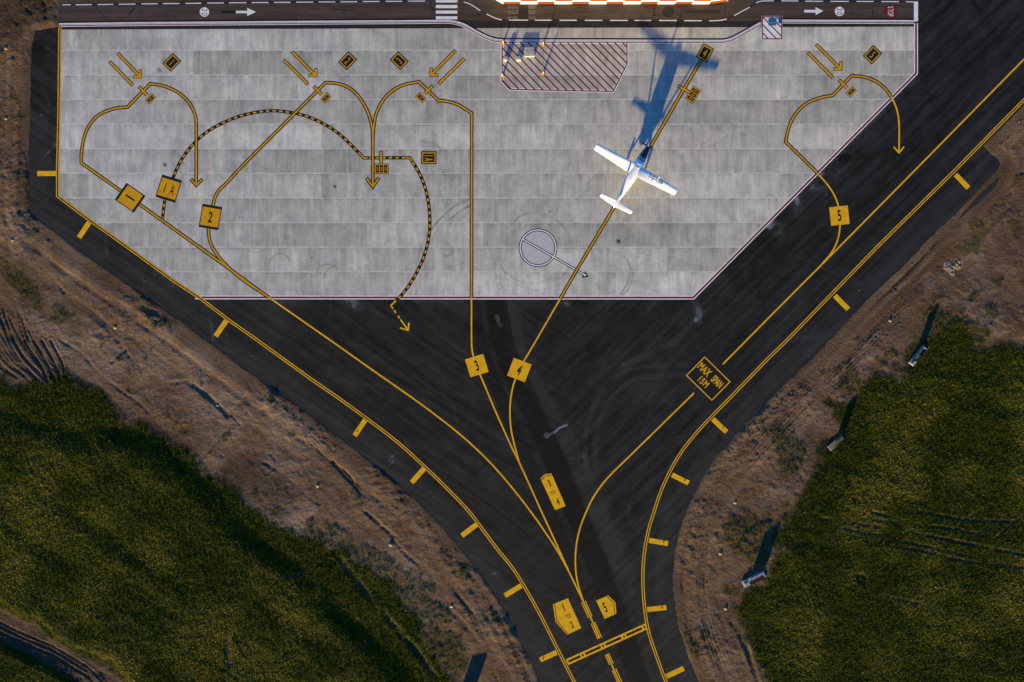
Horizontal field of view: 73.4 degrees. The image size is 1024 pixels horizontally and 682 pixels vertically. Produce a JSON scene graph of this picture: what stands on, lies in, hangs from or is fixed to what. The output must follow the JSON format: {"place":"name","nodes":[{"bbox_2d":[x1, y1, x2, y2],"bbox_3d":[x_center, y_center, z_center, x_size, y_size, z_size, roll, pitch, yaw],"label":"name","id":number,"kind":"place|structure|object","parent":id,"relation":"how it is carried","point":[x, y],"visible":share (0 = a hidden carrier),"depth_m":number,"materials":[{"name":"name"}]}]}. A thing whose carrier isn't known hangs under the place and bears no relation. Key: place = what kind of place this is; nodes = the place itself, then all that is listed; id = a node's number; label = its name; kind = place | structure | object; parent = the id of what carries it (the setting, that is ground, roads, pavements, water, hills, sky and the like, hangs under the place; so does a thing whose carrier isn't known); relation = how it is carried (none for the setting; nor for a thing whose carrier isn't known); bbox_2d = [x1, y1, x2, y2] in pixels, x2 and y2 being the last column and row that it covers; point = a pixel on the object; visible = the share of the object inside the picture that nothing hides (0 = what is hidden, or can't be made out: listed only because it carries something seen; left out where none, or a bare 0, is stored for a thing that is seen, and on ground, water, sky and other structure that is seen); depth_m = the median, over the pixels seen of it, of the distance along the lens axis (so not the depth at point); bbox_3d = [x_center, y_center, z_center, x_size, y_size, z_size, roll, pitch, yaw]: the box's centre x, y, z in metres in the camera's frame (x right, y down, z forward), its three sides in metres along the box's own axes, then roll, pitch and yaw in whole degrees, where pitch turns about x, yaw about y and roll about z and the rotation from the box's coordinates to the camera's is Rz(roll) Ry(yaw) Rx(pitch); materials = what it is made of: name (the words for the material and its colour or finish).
{"place":"outdoors","nodes":[
{"label":"outdoors","id":0,"kind":"place"},
{"bbox_2d":[58,0,917,21],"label":"service road","id":1,"kind":"structure","parent":0,"point":[417,10],"depth_m":120.00,"materials":[{"name":"grey asphalt"}]},
{"bbox_2d":[199,7,209,16],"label":"speed roundel","id":2,"kind":"object","parent":1,"relation":"on","point":[204,11],"visible":1,"depth_m":119.99,"materials":[{"name":"white paint"}]},
{"bbox_2d":[221,11,235,12],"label":"blackout patch","id":3,"kind":"object","parent":1,"relation":"on","point":[228,11],"visible":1,"depth_m":119.99,"materials":[{"name":"black paint"}]},
{"bbox_2d":[236,8,254,15],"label":"road arrow","id":4,"kind":"object","parent":1,"relation":"on","point":[249,11],"visible":1,"depth_m":119.99,"materials":[{"name":"white paint"}]},
{"bbox_2d":[436,0,456,18],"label":"zebra crossing","id":5,"kind":"object","parent":1,"relation":"on","point":[446,12],"visible":1,"depth_m":119.99,"materials":[{"name":"white paint"}]},
{"bbox_2d":[62,0,913,21],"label":"dashed line","id":6,"kind":"object","parent":1,"relation":"on","point":[489,15],"visible":1,"depth_m":119.99,"materials":[{"name":"white paint"}]},
{"bbox_2d":[507,5,517,18],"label":"faded crossing","id":7,"kind":"object","parent":1,"relation":"on","point":[512,11],"visible":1,"depth_m":119.99,"materials":[{"name":"white paint"}]},
{"bbox_2d":[518,6,527,19],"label":"blackout patch","id":8,"kind":"object","parent":1,"relation":"on","point":[523,12],"visible":1,"depth_m":119.99,"materials":[{"name":"black paint"}]},
{"bbox_2d":[528,5,534,18],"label":"faded crossing","id":9,"kind":"object","parent":1,"relation":"on","point":[531,11],"visible":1,"depth_m":119.99,"materials":[{"name":"white paint"}]},
{"bbox_2d":[662,5,673,16],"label":"blackout patch","id":10,"kind":"object","parent":1,"relation":"on","point":[668,11],"visible":1,"depth_m":119.99,"materials":[{"name":"black paint"}]},
{"bbox_2d":[685,10,719,12],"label":"blackout patch","id":11,"kind":"object","parent":1,"relation":"on","point":[702,11],"visible":1,"depth_m":119.99,"materials":[{"name":"black paint"}]},
{"bbox_2d":[804,8,821,14],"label":"road arrow","id":12,"kind":"object","parent":1,"relation":"on","point":[817,10],"visible":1,"depth_m":119.99,"materials":[{"name":"white paint"}]},
{"bbox_2d":[834,6,844,16],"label":"speed roundel","id":13,"kind":"object","parent":1,"relation":"on","point":[839,11],"visible":1,"depth_m":119.99,"materials":[{"name":"white paint"}]},
{"bbox_2d":[884,5,896,17],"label":"stop octagon","id":14,"kind":"object","parent":1,"relation":"on","point":[890,11],"visible":1,"depth_m":119.99,"materials":[{"name":"red paint"}]},
{"bbox_2d":[914,2,917,20],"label":"stop line","id":15,"kind":"object","parent":1,"relation":"on","point":[915,11],"visible":1,"depth_m":119.99,"materials":[{"name":"white paint"}]},
{"bbox_2d":[62,20,913,29],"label":"road verge","id":16,"kind":"structure","parent":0,"point":[558,24],"depth_m":120.00,"materials":[{"name":"concrete"}]},
{"bbox_2d":[782,18,913,23],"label":"boundary line","id":17,"kind":"object","parent":16,"relation":"on","point":[853,20],"visible":1,"depth_m":119.99,"materials":[{"name":"white paint"}]},
{"bbox_2d":[0,0,1023,681],"bbox_3d":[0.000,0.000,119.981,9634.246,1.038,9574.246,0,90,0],"label":"ground","id":18,"kind":"structure","parent":0,"point":[356,494],"depth_m":119.93,"materials":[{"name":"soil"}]},
{"bbox_2d":[59,27,913,295],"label":"apron","id":19,"kind":"object","parent":18,"relation":"on","point":[307,210],"visible":0.98,"depth_m":119.99,"materials":[{"name":"concrete"}]},
{"bbox_2d":[108,60,133,86],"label":"alignment bar","id":20,"kind":"object","parent":19,"relation":"on","point":[121,73],"visible":1,"depth_m":119.99,"materials":[{"name":"yellow paint"}]},
{"bbox_2d":[116,52,141,78],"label":"arrow","id":21,"kind":"object","parent":19,"relation":"on","point":[130,66],"visible":1,"depth_m":119.99,"materials":[{"name":"yellow paint"}]},
{"bbox_2d":[115,183,144,212],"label":"number square","id":22,"kind":"structure","parent":19,"relation":"on","point":[129,197],"depth_m":119.99,"materials":[{"name":"yellow paint"}]},
{"bbox_2d":[138,86,155,103],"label":"stop bar","id":23,"kind":"object","parent":19,"relation":"on","point":[150,98],"visible":1,"depth_m":119.99,"materials":[{"name":"yellow paint"}]},
{"bbox_2d":[155,175,181,202],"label":"number square","id":24,"kind":"structure","parent":19,"relation":"on","point":[168,188],"depth_m":119.99,"materials":[{"name":"yellow paint"}]},
{"bbox_2d":[162,53,180,71],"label":"number sign","id":25,"kind":"object","parent":19,"relation":"on","point":[171,62],"visible":1,"depth_m":119.99,"materials":[{"name":"black paint"}]},
{"bbox_2d":[199,204,221,229],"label":"number square","id":26,"kind":"structure","parent":19,"relation":"on","point":[210,215],"depth_m":119.99,"materials":[{"name":"yellow paint"}]},
{"bbox_2d":[207,81,379,289],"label":"guide line","id":27,"kind":"object","parent":19,"relation":"on","point":[372,182],"visible":1,"depth_m":119.99,"materials":[{"name":"yellow paint"}]},
{"bbox_2d":[283,59,308,84],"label":"alignment bar","id":28,"kind":"object","parent":19,"relation":"on","point":[295,71],"visible":1,"depth_m":119.99,"materials":[{"name":"yellow paint"}]},
{"bbox_2d":[161,109,431,330],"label":"guide line","id":29,"kind":"object","parent":19,"relation":"on","point":[360,154],"visible":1,"depth_m":119.99,"materials":[{"name":"yellow paint"}]},
{"bbox_2d":[291,51,316,76],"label":"arrow","id":30,"kind":"object","parent":19,"relation":"on","point":[305,65],"visible":1,"depth_m":119.99,"materials":[{"name":"yellow paint"}]},
{"bbox_2d":[312,85,330,102],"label":"stop bar","id":31,"kind":"object","parent":19,"relation":"on","point":[326,97],"visible":1,"depth_m":119.99,"materials":[{"name":"yellow paint"}]},
{"bbox_2d":[79,82,599,637],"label":"guide line","id":32,"kind":"object","parent":19,"relation":"on","point":[195,182],"visible":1,"depth_m":119.99,"materials":[{"name":"yellow paint"}]},
{"bbox_2d":[338,51,356,69],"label":"number sign","id":33,"kind":"object","parent":19,"relation":"on","point":[348,59],"visible":1,"depth_m":119.99,"materials":[{"name":"black paint"}]},
{"bbox_2d":[374,151,388,173],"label":"apron marking","id":34,"kind":"object","parent":19,"relation":"on","point":[380,168],"visible":1,"depth_m":119.99,"materials":[{"name":"yellow paint"}]},
{"bbox_2d":[390,52,408,69],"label":"number sign","id":35,"kind":"object","parent":19,"relation":"on","point":[399,60],"visible":1,"depth_m":119.99,"materials":[{"name":"black paint"}]},
{"bbox_2d":[59,18,761,43],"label":"boundary line","id":36,"kind":"object","parent":19,"relation":"on","point":[745,31],"visible":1,"depth_m":119.99,"materials":[{"name":"white paint"}]},
{"bbox_2d":[415,84,433,102],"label":"stop bar","id":37,"kind":"object","parent":19,"relation":"on","point":[420,97],"visible":1,"depth_m":119.99,"materials":[{"name":"yellow paint"}]},
{"bbox_2d":[421,151,435,163],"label":"number sign","id":38,"kind":"object","parent":19,"relation":"on","point":[428,157],"visible":1,"depth_m":119.99,"materials":[{"name":"yellow paint"}]},
{"bbox_2d":[429,49,456,76],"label":"arrow","id":39,"kind":"object","parent":19,"relation":"on","point":[432,73],"visible":1,"depth_m":119.99,"materials":[{"name":"yellow paint"}]},
{"bbox_2d":[437,58,464,84],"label":"alignment bar","id":40,"kind":"object","parent":19,"relation":"on","point":[450,72],"visible":1,"depth_m":119.99,"materials":[{"name":"yellow paint"}]},
{"bbox_2d":[371,80,568,569],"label":"guide line","id":41,"kind":"object","parent":19,"relation":"on","point":[424,87],"visible":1,"depth_m":119.99,"materials":[{"name":"yellow paint"}]},
{"bbox_2d":[519,228,587,277],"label":"compass circle","id":42,"kind":"object","parent":19,"relation":"on","point":[537,247],"visible":1,"depth_m":119.99,"materials":[{"name":"white paint"}]},
{"bbox_2d":[195,23,917,299],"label":"boundary line","id":43,"kind":"object","parent":19,"relation":"on","point":[802,187],"visible":1,"depth_m":119.99,"materials":[{"name":"white paint"}]},
{"bbox_2d":[501,42,627,92],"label":"hatched box","id":44,"kind":"object","parent":19,"relation":"on","point":[564,89],"visible":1,"depth_m":119.99,"materials":[{"name":"red paint"}]},
{"bbox_2d":[524,47,534,56],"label":"equipment cabinet","id":45,"kind":"structure","parent":44,"relation":"on","point":[529,51],"depth_m":119.63,"materials":[{"name":"metal"}]},
{"bbox_2d":[509,59,702,460],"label":"guide line","id":46,"kind":"object","parent":19,"relation":"on","point":[613,208],"visible":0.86,"depth_m":119.99,"materials":[{"name":"yellow paint"}]},
{"bbox_2d":[594,143,677,213],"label":"parked aeroplane","id":47,"kind":"object","parent":19,"relation":"on","point":[635,169],"visible":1,"depth_m":117.11,"materials":[{"name":"white metal"}]},
{"bbox_2d":[677,84,700,103],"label":"stop bar","id":48,"kind":"object","parent":19,"relation":"on","point":[693,92],"visible":1,"depth_m":119.99,"materials":[{"name":"yellow paint"}]},
{"bbox_2d":[696,43,713,62],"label":"number sign","id":49,"kind":"object","parent":19,"relation":"on","point":[704,52],"visible":1,"depth_m":119.99,"materials":[{"name":"black paint"}]},
{"bbox_2d":[762,16,781,38],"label":"hatched box","id":50,"kind":"object","parent":19,"relation":"on","point":[771,31],"visible":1,"depth_m":119.99,"materials":[{"name":"white paint"}]},
{"bbox_2d":[807,52,833,78],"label":"alignment bar","id":51,"kind":"object","parent":19,"relation":"on","point":[820,65],"visible":1,"depth_m":119.99,"materials":[{"name":"yellow paint"}]},
{"bbox_2d":[815,43,841,70],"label":"arrow","id":52,"kind":"object","parent":19,"relation":"on","point":[838,67],"visible":1,"depth_m":119.99,"materials":[{"name":"yellow paint"}]},
{"bbox_2d":[784,74,903,263],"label":"guide line","id":53,"kind":"object","parent":19,"relation":"on","point":[806,103],"visible":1,"depth_m":119.99,"materials":[{"name":"yellow paint"}]},
{"bbox_2d":[838,79,856,96],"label":"stop bar","id":54,"kind":"object","parent":19,"relation":"on","point":[851,91],"visible":1,"depth_m":119.99,"materials":[{"name":"yellow paint"}]},
{"bbox_2d":[863,45,881,63],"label":"number sign","id":55,"kind":"object","parent":19,"relation":"on","point":[872,54],"visible":1,"depth_m":119.99,"materials":[{"name":"black paint"}]},
{"bbox_2d":[0,273,1023,681],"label":"grass","id":56,"kind":"structure","parent":18,"relation":"on","point":[378,653],"depth_m":119.84,"materials":[{"name":"green plant"}]},
{"bbox_2d":[29,0,1023,681],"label":"taxiway","id":57,"kind":"structure","parent":18,"relation":"on","point":[605,390],"depth_m":120.00,"materials":[{"name":"black asphalt"}]},
{"bbox_2d":[37,171,55,175],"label":"edge bar","id":58,"kind":"object","parent":57,"relation":"on","point":[46,173],"visible":1,"depth_m":119.99,"materials":[{"name":"yellow paint"}]},
{"bbox_2d":[77,221,90,238],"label":"edge bar","id":59,"kind":"object","parent":57,"relation":"on","point":[83,229],"visible":1,"depth_m":119.99,"materials":[{"name":"yellow paint"}]},
{"bbox_2d":[214,319,227,336],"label":"edge bar","id":60,"kind":"object","parent":57,"relation":"on","point":[219,330],"visible":1,"depth_m":119.99,"materials":[{"name":"yellow paint"}]},
{"bbox_2d":[56,26,575,681],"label":"edge line","id":61,"kind":"object","parent":57,"relation":"on","point":[390,436],"visible":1,"depth_m":119.99,"materials":[{"name":"yellow paint"}]},
{"bbox_2d":[353,419,366,436],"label":"edge bar","id":62,"kind":"object","parent":57,"relation":"on","point":[361,425],"visible":1,"depth_m":119.99,"materials":[{"name":"yellow paint"}]},
{"bbox_2d":[410,467,425,483],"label":"edge bar","id":63,"kind":"object","parent":57,"relation":"on","point":[418,474],"visible":1,"depth_m":119.99,"materials":[{"name":"yellow paint"}]},
{"bbox_2d":[460,523,477,536],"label":"edge bar","id":64,"kind":"object","parent":57,"relation":"on","point":[468,530],"visible":1,"depth_m":119.99,"materials":[{"name":"yellow paint"}]},
{"bbox_2d":[465,354,488,376],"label":"number square","id":65,"kind":"structure","parent":57,"relation":"on","point":[476,365],"depth_m":119.99,"materials":[{"name":"yellow paint"}]},
{"bbox_2d":[504,584,521,597],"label":"edge bar","id":66,"kind":"object","parent":57,"relation":"on","point":[513,590],"visible":1,"depth_m":119.99,"materials":[{"name":"yellow paint"}]},
{"bbox_2d":[507,358,531,381],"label":"number square","id":67,"kind":"structure","parent":57,"relation":"on","point":[519,369],"depth_m":119.99,"materials":[{"name":"yellow paint"}]},
{"bbox_2d":[539,650,557,661],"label":"edge bar","id":68,"kind":"object","parent":57,"relation":"on","point":[550,655],"visible":1,"depth_m":119.99,"materials":[{"name":"yellow paint"}]},
{"bbox_2d":[540,473,564,509],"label":"direction sign","id":69,"kind":"object","parent":57,"relation":"on","point":[552,490],"visible":1,"depth_m":119.99,"materials":[{"name":"yellow paint"}]},
{"bbox_2d":[553,598,580,634],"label":"direction sign","id":70,"kind":"object","parent":57,"relation":"on","point":[566,621],"visible":1,"depth_m":119.99,"materials":[{"name":"yellow paint"}]},
{"bbox_2d":[582,601,621,681],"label":"line dashes","id":71,"kind":"object","parent":57,"relation":"on","point":[606,654],"visible":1,"depth_m":119.99,"materials":[{"name":"yellow paint"}]},
{"bbox_2d":[596,596,615,618],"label":"direction sign","id":72,"kind":"object","parent":57,"relation":"on","point":[607,605],"visible":1,"depth_m":119.99,"materials":[{"name":"yellow paint"}]},
{"bbox_2d":[566,624,646,664],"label":"holding line","id":73,"kind":"object","parent":57,"relation":"on","point":[605,646],"visible":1,"depth_m":119.99,"materials":[{"name":"yellow paint"}]},
{"bbox_2d":[575,392,694,601],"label":"guide line","id":74,"kind":"object","parent":57,"relation":"on","point":[645,440],"visible":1,"depth_m":119.99,"materials":[{"name":"yellow paint"}]},
{"bbox_2d":[647,605,666,611],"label":"edge bar","id":75,"kind":"object","parent":57,"relation":"on","point":[654,608],"visible":1,"depth_m":119.99,"materials":[{"name":"yellow paint"}]},
{"bbox_2d":[649,538,667,545],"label":"edge bar","id":76,"kind":"object","parent":57,"relation":"on","point":[656,541],"visible":1,"depth_m":119.99,"materials":[{"name":"yellow paint"}]},
{"bbox_2d":[666,666,684,678],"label":"edge bar","id":77,"kind":"object","parent":57,"relation":"on","point":[675,672],"visible":1,"depth_m":119.99,"materials":[{"name":"yellow paint"}]},
{"bbox_2d":[671,473,688,484],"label":"edge bar","id":78,"kind":"object","parent":57,"relation":"on","point":[679,478],"visible":1,"depth_m":119.99,"materials":[{"name":"yellow paint"}]},
{"bbox_2d":[686,356,729,400],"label":"span sign","id":79,"kind":"object","parent":57,"relation":"on","point":[708,378],"visible":1,"depth_m":119.99,"materials":[{"name":"black paint"}]},
{"bbox_2d":[711,417,727,432],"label":"edge bar","id":80,"kind":"object","parent":57,"relation":"on","point":[717,423],"visible":1,"depth_m":119.99,"materials":[{"name":"yellow paint"}]},
{"bbox_2d":[641,98,1023,681],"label":"edge line","id":81,"kind":"object","parent":57,"relation":"on","point":[855,269],"visible":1,"depth_m":119.99,"materials":[{"name":"yellow paint"}]},
{"bbox_2d":[829,205,849,225],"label":"number square","id":82,"kind":"structure","parent":57,"relation":"on","point":[839,215],"depth_m":119.99,"materials":[{"name":"yellow paint"}]},
{"bbox_2d":[833,294,849,310],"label":"edge bar","id":83,"kind":"object","parent":57,"relation":"on","point":[841,302],"visible":1,"depth_m":119.99,"materials":[{"name":"yellow paint"}]},
{"bbox_2d":[722,59,1023,364],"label":"guide line","id":84,"kind":"object","parent":57,"relation":"on","point":[860,225],"visible":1,"depth_m":119.99,"materials":[{"name":"yellow paint"}]},
{"bbox_2d":[954,173,969,189],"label":"edge bar","id":85,"kind":"object","parent":57,"relation":"on","point":[961,180],"visible":1,"depth_m":119.99,"materials":[{"name":"yellow paint"}]},
{"bbox_2d":[497,0,727,3],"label":"checkered building","id":86,"kind":"structure","parent":18,"relation":"on","point":[609,1],"depth_m":119.47,"materials":[{"name":"orange paint"}]},
{"bbox_2d":[741,571,765,586],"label":"taxiway sign","id":87,"kind":"object","parent":18,"relation":"on","point":[756,578],"visible":1,"depth_m":119.77,"materials":[{"name":"white metal"}]},
{"bbox_2d":[827,435,844,450],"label":"taxiway sign","id":88,"kind":"object","parent":18,"relation":"on","point":[839,440],"visible":1,"depth_m":119.79,"materials":[{"name":"metal"}]},
{"bbox_2d":[908,345,926,365],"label":"taxiway sign","id":89,"kind":"object","parent":18,"relation":"on","point":[917,356],"visible":1,"depth_m":119.80,"materials":[{"name":"metal"}]},
{"bbox_2d":[943,258,962,275],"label":"rubble","id":90,"kind":"object","parent":18,"relation":"on","point":[957,268],"visible":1,"depth_m":120.03,"materials":[{"name":"grey stone"}]}
]}

